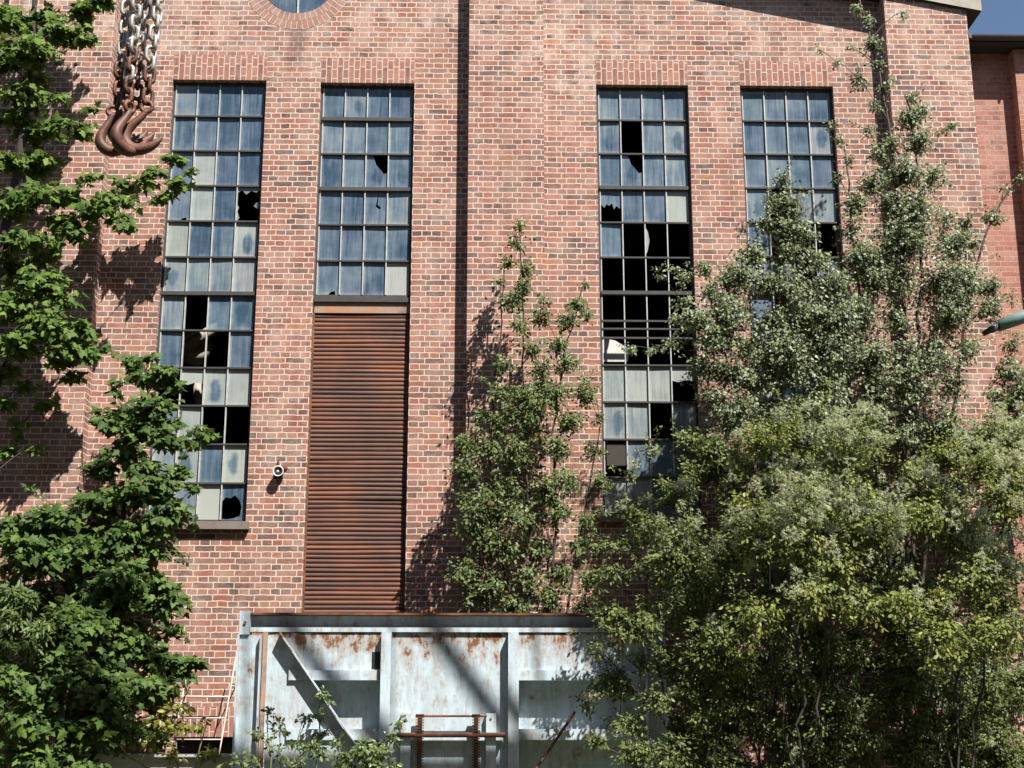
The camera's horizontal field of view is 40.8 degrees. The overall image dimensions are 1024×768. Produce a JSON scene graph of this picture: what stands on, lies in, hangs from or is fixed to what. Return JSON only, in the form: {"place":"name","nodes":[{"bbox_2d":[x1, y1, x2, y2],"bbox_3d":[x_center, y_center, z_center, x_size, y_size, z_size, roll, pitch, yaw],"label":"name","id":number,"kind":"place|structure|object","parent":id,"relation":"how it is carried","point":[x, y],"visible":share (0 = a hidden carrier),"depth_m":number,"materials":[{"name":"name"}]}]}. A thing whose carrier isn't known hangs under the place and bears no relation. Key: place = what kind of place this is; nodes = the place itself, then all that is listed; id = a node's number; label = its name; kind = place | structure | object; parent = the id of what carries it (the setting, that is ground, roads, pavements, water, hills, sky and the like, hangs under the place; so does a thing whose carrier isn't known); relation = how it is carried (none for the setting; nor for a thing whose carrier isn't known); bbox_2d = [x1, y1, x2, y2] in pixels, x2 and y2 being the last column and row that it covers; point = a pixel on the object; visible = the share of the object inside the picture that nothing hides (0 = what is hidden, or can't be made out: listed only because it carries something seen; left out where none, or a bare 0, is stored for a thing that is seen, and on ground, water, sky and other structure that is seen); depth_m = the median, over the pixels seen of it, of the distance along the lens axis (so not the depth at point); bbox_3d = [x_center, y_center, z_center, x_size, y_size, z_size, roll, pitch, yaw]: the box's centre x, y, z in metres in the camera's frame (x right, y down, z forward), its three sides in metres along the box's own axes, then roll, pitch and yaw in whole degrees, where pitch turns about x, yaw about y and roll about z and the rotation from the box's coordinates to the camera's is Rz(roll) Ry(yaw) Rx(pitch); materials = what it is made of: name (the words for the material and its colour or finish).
{"place":"outdoors","nodes":[
{"label":"outdoors","id":0,"kind":"place"},
{"bbox_2d":[231,611,667,767],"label":"steel gate","id":1,"kind":"structure","parent":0,"point":[478,690],"depth_m":15.16,"materials":[{"name":"white metal"}]},
{"bbox_2d":[968,0,1023,33],"label":"sky","id":2,"kind":"structure","parent":0,"point":[996,16],"materials":[{"name":"blue"}]},
{"label":"ground","id":3,"kind":"structure","parent":0,"visible":0},
{"bbox_2d":[0,579,56,767],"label":"narrow leaved bush","id":4,"kind":"object","parent":3,"relation":"on","point":[14,624],"visible":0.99,"depth_m":14.55,"materials":[{"name":"green plant"}]},
{"bbox_2d":[0,247,110,469],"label":"maple tree","id":5,"kind":"object","parent":3,"relation":"on","point":[43,325],"visible":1,"depth_m":16.88,"materials":[{"name":"green plant"}]},
{"bbox_2d":[0,512,197,767],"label":"maple thicket","id":6,"kind":"object","parent":3,"relation":"on","point":[46,591],"visible":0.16,"depth_m":16.38,"materials":[{"name":"green plant"}]},
{"bbox_2d":[0,0,199,284],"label":"maple tree","id":7,"kind":"object","parent":3,"relation":"on","point":[28,49],"visible":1,"depth_m":17.41,"materials":[{"name":"green plant"}]},
{"bbox_2d":[0,594,209,767],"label":"maple thicket","id":8,"kind":"object","parent":3,"relation":"on","point":[81,632],"visible":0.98,"depth_m":14.70,"materials":[{"name":"green plant"}]},
{"bbox_2d":[0,342,221,753],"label":"maple sapling","id":9,"kind":"object","parent":3,"relation":"on","point":[119,590],"visible":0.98,"depth_m":16.13,"materials":[{"name":"green plant"}]},
{"bbox_2d":[59,754,231,767],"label":"board barrier","id":10,"kind":"object","parent":3,"relation":"on","point":[153,761],"visible":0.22,"depth_m":14.98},
{"bbox_2d":[100,684,221,767],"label":"yellowing sapling","id":11,"kind":"object","parent":3,"relation":"on","point":[158,725],"visible":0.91,"depth_m":14.92,"materials":[{"name":"yellow plant"}]},
{"bbox_2d":[171,657,236,753],"bbox_3d":[-3.745,4.475,16.292,0.777,2.461,0.869,0,-14,-1],"label":"ladder","id":12,"kind":"object","parent":3,"relation":"on","point":[231,685],"visible":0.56,"depth_m":16.43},
{"bbox_2d":[216,706,322,767],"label":"pale weed","id":13,"kind":"object","parent":3,"relation":"on","point":[294,745],"visible":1,"depth_m":14.50,"materials":[{"name":"green plant"}]},
{"bbox_2d":[305,685,337,767],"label":"climbing weed","id":14,"kind":"object","parent":3,"relation":"on","point":[320,736],"visible":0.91,"depth_m":14.72,"materials":[{"name":"green plant"}]},
{"bbox_2d":[326,715,407,767],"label":"leafy weed","id":15,"kind":"object","parent":3,"relation":"on","point":[375,752],"visible":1,"depth_m":14.38,"materials":[{"name":"green plant"}]},
{"bbox_2d":[0,0,1023,767],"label":"brick hall","id":16,"kind":"structure","parent":3,"relation":"on","point":[322,248],"depth_m":18.42,"materials":[{"name":"brick"}]},
{"bbox_2d":[182,332,213,738],"bbox_3d":[-4.466,2.648,18.523,0.539,7.049,0.422,0,-14,-1],"label":"lagged drum","id":17,"kind":"object","parent":16,"relation":"in","point":[195,357],"visible":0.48,"depth_m":19.20,"materials":[{"name":"white"}]},
{"bbox_2d":[183,328,219,354],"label":"fallen beam","id":18,"kind":"structure","parent":16,"relation":"in","point":[194,340],"depth_m":19.01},
{"bbox_2d":[146,55,267,529],"bbox_3d":[-4.008,-1.346,18.213,1.362,6.586,0.203,0,-14,-1],"label":"window","id":19,"kind":"structure","parent":16,"relation":"in","point":[218,126],"depth_m":18.40,"materials":[{"name":"glass"}]},
{"bbox_2d":[272,458,287,478],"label":"wall lamp","id":20,"kind":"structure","parent":16,"relation":"attached to","point":[278,471],"depth_m":17.48,"materials":[{"name":"white metal"}]},
{"bbox_2d":[248,0,347,28],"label":"round window","id":21,"kind":"structure","parent":16,"relation":"in","point":[290,14],"depth_m":19.18,"materials":[{"name":"brick"}]},
{"bbox_2d":[313,58,414,298],"bbox_3d":[-1.990,-2.823,18.669,1.292,3.450,0.122,0,-14,-1],"label":"window","id":22,"kind":"structure","parent":16,"relation":"in","point":[362,249],"depth_m":18.70,"materials":[{"name":"glass"}]},
{"bbox_2d":[603,339,628,475],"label":"plaster block","id":23,"kind":"structure","parent":16,"relation":"in","point":[613,352],"depth_m":18.65,"materials":[{"name":"white ceramic"}]},
{"bbox_2d":[596,60,707,522],"bbox_3d":[1.809,-1.361,18.342,1.355,6.465,0.203,0,-14,-1],"label":"window","id":24,"kind":"structure","parent":16,"relation":"in","point":[660,194],"depth_m":18.66,"materials":[{"name":"glass"}]},
{"bbox_2d":[739,61,854,519],"bbox_3d":[3.814,-1.375,18.389,1.375,6.426,0.203,0,-14,-1],"label":"window","id":25,"kind":"structure","parent":16,"relation":"in","point":[779,124],"depth_m":18.94,"materials":[{"name":"glass"}]},
{"bbox_2d":[439,215,616,612],"bbox_3d":[0.206,1.717,16.530,2.162,7.926,1.513,0,-14,-1],"label":"sallow sapling","id":26,"kind":"object","parent":3,"relation":"on","point":[492,548],"visible":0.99,"depth_m":16.68,"materials":[{"name":"green plant"}]},
{"bbox_2d":[535,711,575,767],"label":"leaning rod","id":27,"kind":"object","parent":3,"relation":"on","point":[555,739],"visible":1,"depth_m":14.72,"materials":[{"name":"metal"}]},
{"bbox_2d":[587,418,766,767],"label":"clematis shrub","id":28,"kind":"object","parent":3,"relation":"on","point":[683,564],"visible":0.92,"depth_m":14.65,"materials":[{"name":"green plant"}]},
{"bbox_2d":[567,628,804,767],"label":"clematis shrub","id":29,"kind":"object","parent":3,"relation":"on","point":[617,684],"visible":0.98,"depth_m":14.13,"materials":[{"name":"green plant"}]},
{"bbox_2d":[617,156,878,767],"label":"birch tree","id":30,"kind":"object","parent":3,"relation":"on","point":[774,352],"visible":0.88,"depth_m":16.47,"materials":[{"name":"green plant"}]},
{"bbox_2d":[645,573,881,767],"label":"clematis shrub","id":31,"kind":"object","parent":3,"relation":"on","point":[808,631],"visible":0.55,"depth_m":15.04,"materials":[{"name":"green plant"}]},
{"bbox_2d":[635,422,891,767],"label":"clematis shrub","id":32,"kind":"object","parent":3,"relation":"on","point":[709,477],"visible":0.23,"depth_m":16.39,"materials":[{"name":"green plant"}]},
{"bbox_2d":[704,379,912,767],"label":"clematis shrub","id":33,"kind":"object","parent":3,"relation":"on","point":[797,490],"visible":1,"depth_m":14.49,"materials":[{"name":"green plant"}]},
{"bbox_2d":[724,607,1023,767],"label":"clematis shrub","id":34,"kind":"object","parent":3,"relation":"on","point":[838,719],"visible":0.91,"depth_m":14.78,"materials":[{"name":"green plant"}]},
{"bbox_2d":[815,0,1023,767],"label":"birch tree","id":35,"kind":"object","parent":3,"relation":"on","point":[948,288],"visible":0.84,"depth_m":16.93,"materials":[{"name":"green plant"}]},
{"bbox_2d":[824,578,1023,767],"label":"clematis shrub","id":36,"kind":"object","parent":3,"relation":"on","point":[982,707],"visible":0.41,"depth_m":15.06,"materials":[{"name":"green plant"}]},
{"bbox_2d":[833,403,1023,767],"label":"clematis shrub","id":37,"kind":"object","parent":3,"relation":"on","point":[894,559],"visible":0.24,"depth_m":16.61,"materials":[{"name":"green plant"}]},
{"bbox_2d":[851,397,1023,767],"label":"clematis shrub","id":38,"kind":"object","parent":3,"relation":"on","point":[1000,465],"visible":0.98,"depth_m":14.48,"materials":[{"name":"green plant"}]},
{"bbox_2d":[968,33,1023,653],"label":"brick annex","id":39,"kind":"object","parent":3,"relation":"on","point":[997,64],"visible":0.36,"depth_m":19.76,"materials":[{"name":"brick"}]},
{"bbox_2d":[981,310,1023,335],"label":"street lamp","id":40,"kind":"object","parent":3,"relation":"on","point":[1012,320],"visible":0.99,"depth_m":16.97,"materials":[{"name":"green metal"}]},
{"bbox_3d":[-0.188,-2.957,10.021,18.000,13.861,4.662,0,-14,-1],"label":"gantry crane","id":41,"kind":"object","parent":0,"visible":0},
{"bbox_2d":[95,0,163,156],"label":"chain sling","id":42,"kind":"object","parent":41,"relation":"hanging from","point":[116,128],"visible":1,"depth_m":9.72,"materials":[{"name":"metal"}]}
]}

